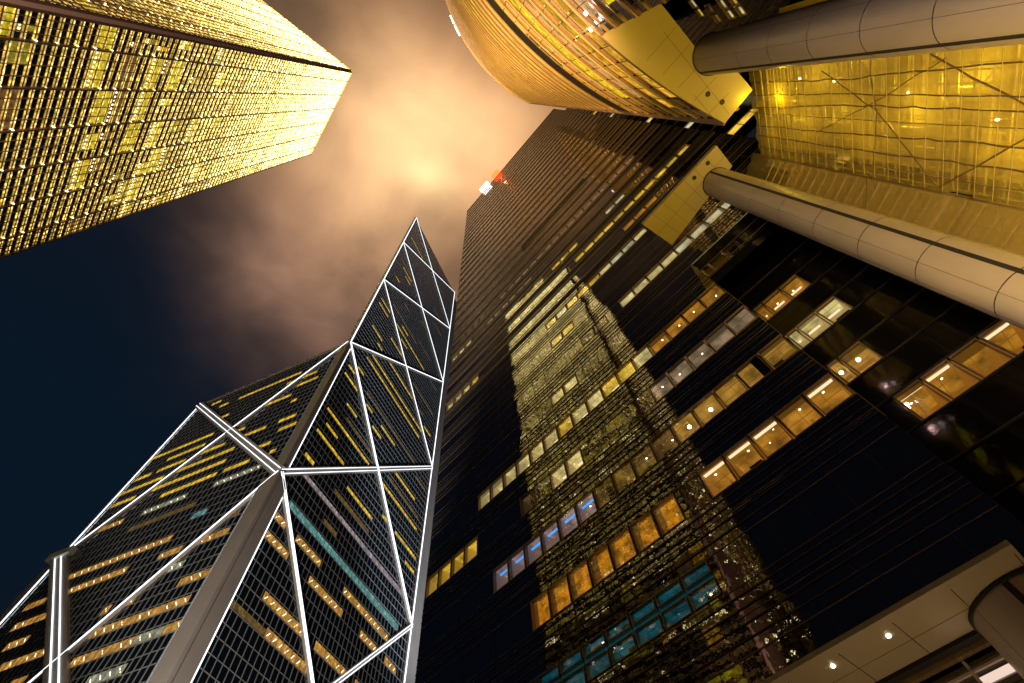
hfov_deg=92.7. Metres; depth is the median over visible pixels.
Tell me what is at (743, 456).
lit window
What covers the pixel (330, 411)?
lit window
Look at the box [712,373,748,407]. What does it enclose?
lit window
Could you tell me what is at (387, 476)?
lit window
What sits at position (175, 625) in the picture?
lit window
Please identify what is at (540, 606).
lit window
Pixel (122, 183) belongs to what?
lit window
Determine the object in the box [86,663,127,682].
lit window
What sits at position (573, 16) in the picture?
lit window
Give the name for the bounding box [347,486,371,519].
lit window
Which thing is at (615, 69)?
lit window
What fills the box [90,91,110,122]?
lit window
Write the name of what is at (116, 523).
lit window
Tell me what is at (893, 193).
building under works
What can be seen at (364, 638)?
lit window
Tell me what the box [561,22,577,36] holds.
lit window
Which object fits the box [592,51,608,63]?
lit window
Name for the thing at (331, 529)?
lit window
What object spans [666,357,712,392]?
lit window
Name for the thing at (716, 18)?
lit window
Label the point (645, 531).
lit window
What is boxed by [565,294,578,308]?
lit window
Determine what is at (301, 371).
lit window
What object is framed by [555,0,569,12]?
lit window
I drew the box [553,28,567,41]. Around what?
lit window
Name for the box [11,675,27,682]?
lit window
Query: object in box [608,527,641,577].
lit window
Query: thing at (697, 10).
lit window
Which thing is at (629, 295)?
lit window
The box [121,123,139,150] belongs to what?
lit window
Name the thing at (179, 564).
lit window
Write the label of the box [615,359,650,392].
lit window
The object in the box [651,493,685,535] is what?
lit window
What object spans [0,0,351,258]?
golden tower
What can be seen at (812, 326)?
wing window
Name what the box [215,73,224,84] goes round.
lit window
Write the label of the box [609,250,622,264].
lit window
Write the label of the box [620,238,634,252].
lit window
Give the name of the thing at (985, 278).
round column
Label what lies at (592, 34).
lit window
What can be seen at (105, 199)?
lit window
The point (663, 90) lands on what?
lit window
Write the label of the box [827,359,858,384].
wing window
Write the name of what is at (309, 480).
lit window
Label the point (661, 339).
lit window
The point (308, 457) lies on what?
lit window
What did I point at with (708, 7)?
lit window
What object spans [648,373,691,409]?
lit window
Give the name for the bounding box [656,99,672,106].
lit window
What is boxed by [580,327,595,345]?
lit window
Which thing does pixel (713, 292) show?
lit window
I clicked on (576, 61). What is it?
lit window
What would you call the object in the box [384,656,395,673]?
lit window
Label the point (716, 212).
lit window
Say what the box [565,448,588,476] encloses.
lit window
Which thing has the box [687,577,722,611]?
lit window
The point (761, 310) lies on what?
wing window
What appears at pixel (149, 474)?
lit window
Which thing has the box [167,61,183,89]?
lit window
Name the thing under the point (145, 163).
lit window
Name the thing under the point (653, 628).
lit window
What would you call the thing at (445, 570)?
lit window
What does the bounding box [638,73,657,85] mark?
lit window
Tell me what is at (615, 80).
lit window
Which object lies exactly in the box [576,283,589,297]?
lit window
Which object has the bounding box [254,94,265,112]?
lit window
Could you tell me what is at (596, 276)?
lit window
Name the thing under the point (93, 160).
lit window
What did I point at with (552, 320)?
lit window
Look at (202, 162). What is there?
lit window
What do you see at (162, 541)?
lit window
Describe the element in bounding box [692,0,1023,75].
round column
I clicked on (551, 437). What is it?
lit window
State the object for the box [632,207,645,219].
lit window
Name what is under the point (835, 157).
wing window
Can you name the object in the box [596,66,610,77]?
lit window
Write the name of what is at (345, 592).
lit window
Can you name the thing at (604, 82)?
lit window
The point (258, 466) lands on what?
lit window
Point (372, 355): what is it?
lit window
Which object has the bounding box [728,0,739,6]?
lit window
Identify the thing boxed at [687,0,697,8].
lit window
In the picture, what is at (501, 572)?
lit window
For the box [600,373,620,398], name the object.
lit window
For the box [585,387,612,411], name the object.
lit window
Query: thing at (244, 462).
lit window
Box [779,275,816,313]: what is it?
wing window
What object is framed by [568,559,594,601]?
lit window
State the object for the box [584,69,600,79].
lit window
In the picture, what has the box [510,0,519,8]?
lit window
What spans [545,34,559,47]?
lit window
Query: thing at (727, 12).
lit window
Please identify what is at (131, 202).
lit window
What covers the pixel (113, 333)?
sky
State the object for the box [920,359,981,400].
wing window
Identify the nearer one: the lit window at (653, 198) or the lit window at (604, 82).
the lit window at (604, 82)
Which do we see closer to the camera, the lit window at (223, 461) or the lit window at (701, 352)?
the lit window at (701, 352)
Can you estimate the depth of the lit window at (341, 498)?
110.69 m
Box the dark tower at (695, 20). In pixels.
[662,0,800,109]
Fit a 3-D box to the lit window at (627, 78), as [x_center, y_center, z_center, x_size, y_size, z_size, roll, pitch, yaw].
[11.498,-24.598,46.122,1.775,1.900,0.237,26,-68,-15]
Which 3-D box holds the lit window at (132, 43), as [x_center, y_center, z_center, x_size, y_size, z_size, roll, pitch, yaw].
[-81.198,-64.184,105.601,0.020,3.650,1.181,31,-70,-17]
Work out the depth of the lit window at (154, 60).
116.26 m
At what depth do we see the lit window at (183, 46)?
121.69 m
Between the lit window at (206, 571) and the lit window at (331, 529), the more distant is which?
the lit window at (331, 529)
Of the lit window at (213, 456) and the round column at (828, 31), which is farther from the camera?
the lit window at (213, 456)
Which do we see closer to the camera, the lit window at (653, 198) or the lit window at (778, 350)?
the lit window at (778, 350)
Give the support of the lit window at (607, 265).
in the dark glass tower at (719, 442)
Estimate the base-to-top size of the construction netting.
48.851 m
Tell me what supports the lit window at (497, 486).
in the dark glass tower at (719, 442)
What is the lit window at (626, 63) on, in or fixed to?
in the curved tower at (630, 57)
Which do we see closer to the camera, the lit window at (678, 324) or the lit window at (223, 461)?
the lit window at (678, 324)
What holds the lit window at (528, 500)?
in the dark glass tower at (719, 442)
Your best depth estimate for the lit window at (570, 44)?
48.96 m
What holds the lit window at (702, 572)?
in the dark glass tower at (719, 442)
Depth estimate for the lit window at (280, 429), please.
109.80 m
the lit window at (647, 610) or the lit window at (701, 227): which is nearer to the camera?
the lit window at (647, 610)
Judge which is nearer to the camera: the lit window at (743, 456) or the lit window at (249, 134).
the lit window at (743, 456)
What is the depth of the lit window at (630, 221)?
63.00 m
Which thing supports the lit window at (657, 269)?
in the dark glass tower at (719, 442)
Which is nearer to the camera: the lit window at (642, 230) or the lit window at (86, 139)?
the lit window at (642, 230)
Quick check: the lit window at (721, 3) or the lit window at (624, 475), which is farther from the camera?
the lit window at (721, 3)
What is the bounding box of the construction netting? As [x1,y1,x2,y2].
[748,37,1023,254]
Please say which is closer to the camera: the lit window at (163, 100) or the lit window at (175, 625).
the lit window at (175, 625)
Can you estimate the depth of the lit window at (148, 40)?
109.00 m
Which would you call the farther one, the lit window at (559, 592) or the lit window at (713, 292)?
the lit window at (713, 292)
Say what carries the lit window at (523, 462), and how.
in the dark glass tower at (719, 442)
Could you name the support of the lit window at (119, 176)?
in the golden tower at (112, 110)
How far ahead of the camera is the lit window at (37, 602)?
88.30 m
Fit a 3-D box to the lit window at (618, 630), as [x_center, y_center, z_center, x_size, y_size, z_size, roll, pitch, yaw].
[6.937,17.021,28.163,3.143,0.720,3.079,-2,-63,-3]
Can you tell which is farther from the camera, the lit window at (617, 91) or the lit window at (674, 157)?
the lit window at (674, 157)
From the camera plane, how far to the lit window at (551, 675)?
29.75 m
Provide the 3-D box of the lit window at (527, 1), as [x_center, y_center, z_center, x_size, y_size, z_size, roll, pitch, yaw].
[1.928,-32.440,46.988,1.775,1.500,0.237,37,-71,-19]
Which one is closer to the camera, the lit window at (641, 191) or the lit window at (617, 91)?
the lit window at (617, 91)
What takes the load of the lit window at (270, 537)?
in the braced tower at (275, 527)
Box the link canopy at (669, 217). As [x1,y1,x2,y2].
[641,145,731,244]
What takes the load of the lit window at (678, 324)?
in the dark glass tower at (719, 442)
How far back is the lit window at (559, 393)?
50.30 m
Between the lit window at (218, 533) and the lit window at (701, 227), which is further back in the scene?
the lit window at (218, 533)
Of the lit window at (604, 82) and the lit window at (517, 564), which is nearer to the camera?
the lit window at (517, 564)
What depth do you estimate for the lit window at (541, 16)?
47.72 m
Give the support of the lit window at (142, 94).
in the golden tower at (112, 110)
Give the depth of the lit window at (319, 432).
112.70 m
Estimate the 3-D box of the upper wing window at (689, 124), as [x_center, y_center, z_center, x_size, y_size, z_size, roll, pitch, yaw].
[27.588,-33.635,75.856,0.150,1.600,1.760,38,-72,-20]
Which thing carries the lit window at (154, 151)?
in the golden tower at (112, 110)
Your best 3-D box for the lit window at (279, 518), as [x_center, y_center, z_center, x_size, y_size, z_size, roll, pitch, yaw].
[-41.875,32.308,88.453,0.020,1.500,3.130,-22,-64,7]
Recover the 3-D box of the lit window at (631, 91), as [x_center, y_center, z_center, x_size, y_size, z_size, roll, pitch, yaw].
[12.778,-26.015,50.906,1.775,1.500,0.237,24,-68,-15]
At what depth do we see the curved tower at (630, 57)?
47.68 m
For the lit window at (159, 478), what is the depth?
114.78 m
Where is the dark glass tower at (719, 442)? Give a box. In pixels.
[415,108,1023,682]
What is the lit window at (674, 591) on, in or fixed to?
in the dark glass tower at (719, 442)
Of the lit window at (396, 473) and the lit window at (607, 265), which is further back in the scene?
the lit window at (396, 473)
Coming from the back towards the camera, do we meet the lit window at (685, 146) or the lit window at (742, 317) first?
the lit window at (685, 146)
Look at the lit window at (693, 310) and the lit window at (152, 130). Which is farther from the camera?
the lit window at (152, 130)
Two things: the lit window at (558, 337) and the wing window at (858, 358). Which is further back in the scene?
the lit window at (558, 337)
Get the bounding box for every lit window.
[0,5,13,34]
[0,89,18,128]
[0,649,43,670]
[2,635,30,651]
[7,41,30,63]
[10,613,45,631]
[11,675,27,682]
[15,23,34,31]
[22,597,46,611]
[68,160,88,189]
[68,217,82,232]
[69,534,173,579]
[70,566,128,592]
[70,619,182,666]
[81,134,96,149]
[85,51,107,86]
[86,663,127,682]
[88,594,191,638]
[89,158,102,171]
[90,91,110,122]
[95,519,123,533]
[97,26,115,48]
[99,132,111,139]
[99,604,112,615]
[103,195,113,201]
[105,92,124,121]
[111,172,121,179]
[111,496,134,507]
[113,179,130,204]
[116,55,137,87]
[117,476,163,496]
[120,202,131,215]
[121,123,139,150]
[125,177,140,200]
[127,501,196,531]
[130,42,141,47]
[132,92,150,120]
[133,626,164,644]
[134,473,150,481]
[135,162,146,174]
[140,494,187,515]
[143,58,162,88]
[145,122,161,147]
[145,148,161,172]
[146,38,156,44]
[150,433,212,460]
[153,459,225,490]
[156,147,170,169]
[156,459,185,472]
[157,545,182,559]
[160,472,216,497]
[161,60,173,74]
[161,99,170,104]
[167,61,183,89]
[167,443,205,460]
[167,560,185,571]
[170,120,181,131]
[176,568,210,586]
[178,447,234,471]
[181,41,191,49]
[184,119,198,141]
[189,77,197,83]
[189,162,202,182]
[191,508,207,518]
[197,527,230,544]
[202,442,225,453]
[212,117,220,127]
[213,465,260,486]
[215,48,226,63]
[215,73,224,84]
[222,459,249,472]
[224,94,237,114]
[231,600,265,635]
[239,371,301,398]
[242,134,252,150]
[245,426,265,435]
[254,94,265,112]
[260,94,270,111]
[262,591,301,636]
[264,628,305,674]
[265,530,288,559]
[266,394,290,405]
[274,512,285,527]
[278,413,296,422]
[278,422,295,430]
[289,500,398,630]
[295,535,320,566]
[304,475,402,594]
[305,452,313,464]
[308,575,342,616]
[314,641,345,673]
[317,429,343,465]
[323,518,336,536]
[326,423,337,438]
[327,407,368,464]
[334,489,368,533]
[343,587,387,640]
[346,417,371,453]
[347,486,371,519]
[359,630,375,650]
[367,357,418,437]
[367,392,414,463]
[372,355,415,422]
[376,361,420,430]
[382,482,416,529]
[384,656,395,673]
[387,476,417,517]
[390,363,411,397]
[395,531,415,559]
[396,323,423,369]
[396,473,414,500]
[425,569,438,598]
[438,559,451,587]
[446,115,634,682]
[451,547,464,576]
[452,0,549,100]
[464,536,477,565]
[478,485,490,511]
[491,474,505,499]
[493,559,518,593]
[503,463,516,492]
[508,546,532,581]
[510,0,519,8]
[516,451,530,476]
[519,7,532,22]
[520,487,535,516]
[524,532,542,567]
[525,0,537,12]
[529,438,544,464]
[530,589,551,631]
[532,20,545,35]
[537,663,565,682]
[538,13,552,27]
[541,519,560,553]
[543,426,559,451]
[545,5,560,21]
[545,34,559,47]
[545,315,556,329]
[549,461,567,490]
[549,574,571,616]
[550,331,563,347]
[550,385,565,406]
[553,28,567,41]
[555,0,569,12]
[555,304,567,319]
[556,413,573,438]
[557,504,592,539]
[558,47,573,58]
[559,647,587,675]
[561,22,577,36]
[561,320,582,344]
[562,373,584,400]
[562,665,588,682]
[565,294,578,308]
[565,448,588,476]
[567,41,581,54]
[568,11,587,29]
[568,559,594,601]
[571,58,587,69]
[571,400,589,425]
[575,490,598,530]
[576,0,596,16]
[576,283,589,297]
[577,36,593,50]
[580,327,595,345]
[581,54,596,65]
[581,631,611,660]
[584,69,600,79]
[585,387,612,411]
[585,649,613,682]
[586,29,605,44]
[587,272,599,286]
[588,543,634,585]
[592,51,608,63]
[592,315,608,332]
[593,474,617,509]
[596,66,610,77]
[597,79,614,88]
[598,261,611,275]
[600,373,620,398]
[603,45,623,59]
[605,614,636,644]
[608,64,625,75]
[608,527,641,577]
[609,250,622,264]
[609,632,639,665]
[610,89,626,96]
[611,78,626,87]
[611,459,648,501]
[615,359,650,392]
[618,290,635,307]
[620,59,641,72]
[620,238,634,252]
[621,218,634,230]
[622,199,634,211]
[624,76,641,86]
[625,88,640,96]
[629,510,661,564]
[629,597,662,627]
[630,443,659,477]
[631,277,649,294]
[631,344,668,375]
[632,189,644,206]
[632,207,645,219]
[632,226,647,241]
[634,614,666,648]
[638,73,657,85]
[641,87,658,97]
[643,178,656,190]
[643,195,657,207]
[645,263,663,281]
[647,330,688,360]
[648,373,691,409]
[649,426,690,460]
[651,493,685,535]
[653,167,667,178]
[654,579,689,609]
[655,86,675,96]
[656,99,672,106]
[659,250,677,267]
[660,596,695,630]
[663,314,707,343]
[664,155,677,167]
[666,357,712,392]
[670,409,702,443]
[673,236,704,262]
[675,144,689,156]
[680,299,706,322]
[680,560,714,591]
[685,340,735,374]
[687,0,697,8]
[687,222,719,251]
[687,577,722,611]
[690,391,725,425]
[694,5,704,17]
[697,283,726,324]
[698,456,748,510]
[702,207,735,237]
[704,0,716,14]
[704,323,735,351]
[711,10,723,23]
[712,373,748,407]
[716,0,728,10]
[717,201,747,220]
[722,436,773,487]
[724,6,735,19]
[724,305,758,354]
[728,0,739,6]
[734,5,747,16]
[734,354,772,388]
[748,416,794,458]
[757,334,798,368]
[774,395,822,436]
[802,373,855,428]
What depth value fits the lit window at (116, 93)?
110.50 m
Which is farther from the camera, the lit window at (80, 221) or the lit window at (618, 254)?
the lit window at (80, 221)
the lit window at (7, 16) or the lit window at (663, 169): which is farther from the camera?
the lit window at (7, 16)
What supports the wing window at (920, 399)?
in the dark glass tower at (719, 442)
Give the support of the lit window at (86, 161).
in the golden tower at (112, 110)
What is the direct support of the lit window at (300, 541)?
in the braced tower at (275, 527)
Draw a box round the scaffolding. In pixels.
[757,14,1023,235]
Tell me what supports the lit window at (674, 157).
in the dark glass tower at (719, 442)
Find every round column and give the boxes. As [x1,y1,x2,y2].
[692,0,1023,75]
[703,167,1023,328]
[969,567,1023,678]
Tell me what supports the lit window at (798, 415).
in the dark glass tower at (719, 442)
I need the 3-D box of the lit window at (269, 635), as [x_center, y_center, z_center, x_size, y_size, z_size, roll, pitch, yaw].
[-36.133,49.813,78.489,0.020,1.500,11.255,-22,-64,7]
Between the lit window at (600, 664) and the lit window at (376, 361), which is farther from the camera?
the lit window at (376, 361)
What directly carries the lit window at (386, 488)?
in the braced tower at (275, 527)
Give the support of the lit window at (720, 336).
in the dark glass tower at (719, 442)
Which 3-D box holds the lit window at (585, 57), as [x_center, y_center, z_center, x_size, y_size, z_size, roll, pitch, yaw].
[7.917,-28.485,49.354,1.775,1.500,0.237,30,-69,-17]
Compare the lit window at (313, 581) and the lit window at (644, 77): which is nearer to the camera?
the lit window at (644, 77)
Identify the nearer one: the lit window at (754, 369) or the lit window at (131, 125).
the lit window at (754, 369)
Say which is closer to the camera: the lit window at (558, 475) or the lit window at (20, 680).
the lit window at (558, 475)
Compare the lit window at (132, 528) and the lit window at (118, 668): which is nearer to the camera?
the lit window at (118, 668)
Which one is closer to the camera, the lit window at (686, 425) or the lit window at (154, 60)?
the lit window at (686, 425)
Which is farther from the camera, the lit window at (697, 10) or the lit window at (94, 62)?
the lit window at (94, 62)
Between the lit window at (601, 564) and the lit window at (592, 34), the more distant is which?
the lit window at (592, 34)
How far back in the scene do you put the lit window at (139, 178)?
136.12 m
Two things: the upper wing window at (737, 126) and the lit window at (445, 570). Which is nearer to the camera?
the lit window at (445, 570)
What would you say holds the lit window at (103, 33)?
in the golden tower at (112, 110)
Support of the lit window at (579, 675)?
in the dark glass tower at (719, 442)
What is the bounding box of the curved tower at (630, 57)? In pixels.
[445,0,752,125]
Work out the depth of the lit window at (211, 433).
125.77 m
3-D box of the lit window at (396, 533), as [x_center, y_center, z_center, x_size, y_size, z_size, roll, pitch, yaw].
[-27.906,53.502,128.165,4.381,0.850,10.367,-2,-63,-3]
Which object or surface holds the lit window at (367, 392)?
in the braced tower at (275, 527)
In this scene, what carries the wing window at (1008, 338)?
in the dark glass tower at (719, 442)
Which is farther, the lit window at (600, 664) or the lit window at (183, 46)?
the lit window at (183, 46)
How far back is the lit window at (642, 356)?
43.15 m
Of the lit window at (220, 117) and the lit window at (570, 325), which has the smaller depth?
the lit window at (570, 325)
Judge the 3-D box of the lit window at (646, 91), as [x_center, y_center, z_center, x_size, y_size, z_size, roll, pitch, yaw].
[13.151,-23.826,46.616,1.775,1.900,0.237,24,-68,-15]
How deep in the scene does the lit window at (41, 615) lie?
84.10 m
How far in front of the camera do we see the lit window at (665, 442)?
34.85 m
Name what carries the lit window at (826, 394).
in the dark glass tower at (719, 442)
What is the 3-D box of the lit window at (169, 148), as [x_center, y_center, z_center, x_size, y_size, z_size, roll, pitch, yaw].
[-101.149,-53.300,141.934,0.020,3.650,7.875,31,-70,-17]
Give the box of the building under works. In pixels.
[766,0,1023,238]
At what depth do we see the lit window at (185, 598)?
72.79 m
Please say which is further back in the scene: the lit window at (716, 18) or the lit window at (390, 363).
the lit window at (390, 363)
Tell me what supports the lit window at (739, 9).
in the dark tower at (695, 20)
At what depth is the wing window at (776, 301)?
42.03 m
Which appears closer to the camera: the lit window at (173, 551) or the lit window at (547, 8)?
the lit window at (547, 8)
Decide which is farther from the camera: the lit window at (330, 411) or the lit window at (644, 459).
the lit window at (330, 411)
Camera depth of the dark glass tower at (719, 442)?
34.21 m
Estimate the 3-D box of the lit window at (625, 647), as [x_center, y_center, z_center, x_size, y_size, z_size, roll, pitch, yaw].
[7.005,17.535,27.131,3.143,0.950,3.079,-2,-63,-3]
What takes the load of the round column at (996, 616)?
on the ground
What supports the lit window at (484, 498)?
in the dark glass tower at (719, 442)
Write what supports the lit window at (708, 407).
in the dark glass tower at (719, 442)
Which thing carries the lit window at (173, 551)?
in the braced tower at (275, 527)
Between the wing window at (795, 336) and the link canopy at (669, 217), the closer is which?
the wing window at (795, 336)
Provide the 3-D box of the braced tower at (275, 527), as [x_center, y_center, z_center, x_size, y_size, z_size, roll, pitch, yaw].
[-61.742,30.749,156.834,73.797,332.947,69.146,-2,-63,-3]
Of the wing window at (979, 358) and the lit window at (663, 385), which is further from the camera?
the lit window at (663, 385)
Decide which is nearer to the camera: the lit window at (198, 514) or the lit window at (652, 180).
the lit window at (652, 180)
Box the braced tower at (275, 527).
[0,217,456,682]
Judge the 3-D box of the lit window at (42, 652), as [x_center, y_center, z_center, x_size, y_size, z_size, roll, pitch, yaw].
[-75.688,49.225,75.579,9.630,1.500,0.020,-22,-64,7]
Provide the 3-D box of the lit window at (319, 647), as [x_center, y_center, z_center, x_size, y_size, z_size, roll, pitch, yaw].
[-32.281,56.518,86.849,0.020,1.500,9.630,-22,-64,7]
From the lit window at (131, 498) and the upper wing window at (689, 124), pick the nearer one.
the upper wing window at (689, 124)
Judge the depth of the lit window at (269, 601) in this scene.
80.55 m
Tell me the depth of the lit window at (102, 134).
112.61 m
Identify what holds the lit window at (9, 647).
in the braced tower at (275, 527)
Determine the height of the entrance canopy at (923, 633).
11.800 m
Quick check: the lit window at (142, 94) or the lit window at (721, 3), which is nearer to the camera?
the lit window at (721, 3)
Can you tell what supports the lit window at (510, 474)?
in the dark glass tower at (719, 442)
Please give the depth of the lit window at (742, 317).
36.53 m
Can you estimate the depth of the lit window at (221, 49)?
139.47 m
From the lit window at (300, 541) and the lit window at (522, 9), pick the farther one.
the lit window at (300, 541)
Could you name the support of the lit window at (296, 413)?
in the braced tower at (275, 527)
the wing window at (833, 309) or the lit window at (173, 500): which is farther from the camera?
the lit window at (173, 500)
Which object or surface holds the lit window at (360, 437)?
in the braced tower at (275, 527)
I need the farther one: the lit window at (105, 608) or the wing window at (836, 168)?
the lit window at (105, 608)
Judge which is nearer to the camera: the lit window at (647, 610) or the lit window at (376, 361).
the lit window at (647, 610)
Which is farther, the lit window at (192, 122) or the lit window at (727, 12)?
the lit window at (192, 122)
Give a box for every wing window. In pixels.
[684,122,693,127]
[728,124,741,134]
[738,112,752,123]
[754,304,787,337]
[762,289,797,329]
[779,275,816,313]
[786,328,810,348]
[796,312,831,340]
[815,296,852,323]
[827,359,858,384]
[831,163,842,171]
[832,155,860,172]
[838,341,882,374]
[893,379,950,420]
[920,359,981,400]
[948,338,1013,378]
[978,320,1023,356]
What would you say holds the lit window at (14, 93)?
in the golden tower at (112, 110)
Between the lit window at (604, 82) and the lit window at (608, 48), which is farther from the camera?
the lit window at (604, 82)
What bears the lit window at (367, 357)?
in the braced tower at (275, 527)
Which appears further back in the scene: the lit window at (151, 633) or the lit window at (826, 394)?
the lit window at (151, 633)
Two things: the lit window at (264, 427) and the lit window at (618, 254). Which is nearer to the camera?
the lit window at (618, 254)
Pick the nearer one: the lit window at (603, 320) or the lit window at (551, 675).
the lit window at (551, 675)
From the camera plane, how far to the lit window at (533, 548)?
38.62 m
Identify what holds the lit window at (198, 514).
in the braced tower at (275, 527)
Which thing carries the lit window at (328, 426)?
in the braced tower at (275, 527)
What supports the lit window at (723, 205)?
in the dark glass tower at (719, 442)
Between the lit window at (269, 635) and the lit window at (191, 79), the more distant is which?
the lit window at (191, 79)
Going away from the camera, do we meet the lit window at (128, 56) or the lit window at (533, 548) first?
the lit window at (533, 548)
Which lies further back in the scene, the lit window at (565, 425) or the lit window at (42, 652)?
the lit window at (42, 652)
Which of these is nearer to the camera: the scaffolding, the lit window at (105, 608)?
the scaffolding
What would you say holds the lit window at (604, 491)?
in the dark glass tower at (719, 442)
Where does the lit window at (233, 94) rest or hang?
in the golden tower at (112, 110)
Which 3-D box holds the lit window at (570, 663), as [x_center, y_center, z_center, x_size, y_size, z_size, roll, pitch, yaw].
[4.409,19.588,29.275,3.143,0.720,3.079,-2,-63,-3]
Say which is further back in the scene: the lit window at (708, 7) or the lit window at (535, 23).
the lit window at (535, 23)
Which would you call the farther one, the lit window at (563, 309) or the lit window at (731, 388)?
the lit window at (563, 309)
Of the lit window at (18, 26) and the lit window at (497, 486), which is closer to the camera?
the lit window at (497, 486)
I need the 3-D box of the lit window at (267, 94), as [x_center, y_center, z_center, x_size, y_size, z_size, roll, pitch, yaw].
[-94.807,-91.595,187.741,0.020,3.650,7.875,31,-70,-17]
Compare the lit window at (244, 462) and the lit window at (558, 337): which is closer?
the lit window at (558, 337)
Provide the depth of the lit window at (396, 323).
192.05 m
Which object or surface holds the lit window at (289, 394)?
in the braced tower at (275, 527)
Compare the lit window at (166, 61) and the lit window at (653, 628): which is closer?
the lit window at (653, 628)
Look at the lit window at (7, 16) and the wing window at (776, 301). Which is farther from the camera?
the lit window at (7, 16)
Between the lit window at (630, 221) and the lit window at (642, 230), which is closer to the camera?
the lit window at (642, 230)
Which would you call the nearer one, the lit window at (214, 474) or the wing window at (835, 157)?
the wing window at (835, 157)
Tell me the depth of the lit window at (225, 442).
116.29 m
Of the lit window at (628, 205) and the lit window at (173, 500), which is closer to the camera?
the lit window at (628, 205)
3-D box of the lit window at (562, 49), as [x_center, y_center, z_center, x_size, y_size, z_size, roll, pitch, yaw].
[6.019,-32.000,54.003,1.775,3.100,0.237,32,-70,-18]
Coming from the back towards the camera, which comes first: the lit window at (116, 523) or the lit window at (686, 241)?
the lit window at (116, 523)
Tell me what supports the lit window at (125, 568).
in the braced tower at (275, 527)
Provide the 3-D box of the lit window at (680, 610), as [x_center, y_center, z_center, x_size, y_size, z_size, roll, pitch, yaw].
[9.533,14.968,26.020,3.143,0.950,3.079,-2,-63,-3]
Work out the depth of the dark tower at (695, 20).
51.63 m
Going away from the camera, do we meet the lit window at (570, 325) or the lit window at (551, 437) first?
the lit window at (551, 437)
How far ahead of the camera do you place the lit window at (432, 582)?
46.81 m
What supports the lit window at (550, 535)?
in the dark glass tower at (719, 442)
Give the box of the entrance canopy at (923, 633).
[759,540,1023,682]
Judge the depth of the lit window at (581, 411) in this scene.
45.34 m
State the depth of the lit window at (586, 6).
34.99 m
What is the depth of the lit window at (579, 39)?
44.68 m
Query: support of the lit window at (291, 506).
in the braced tower at (275, 527)
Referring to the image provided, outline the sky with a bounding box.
[0,0,782,614]
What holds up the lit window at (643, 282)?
in the dark glass tower at (719, 442)
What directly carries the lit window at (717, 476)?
in the dark glass tower at (719, 442)
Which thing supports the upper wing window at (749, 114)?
in the dark glass tower at (719, 442)
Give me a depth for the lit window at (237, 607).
74.06 m

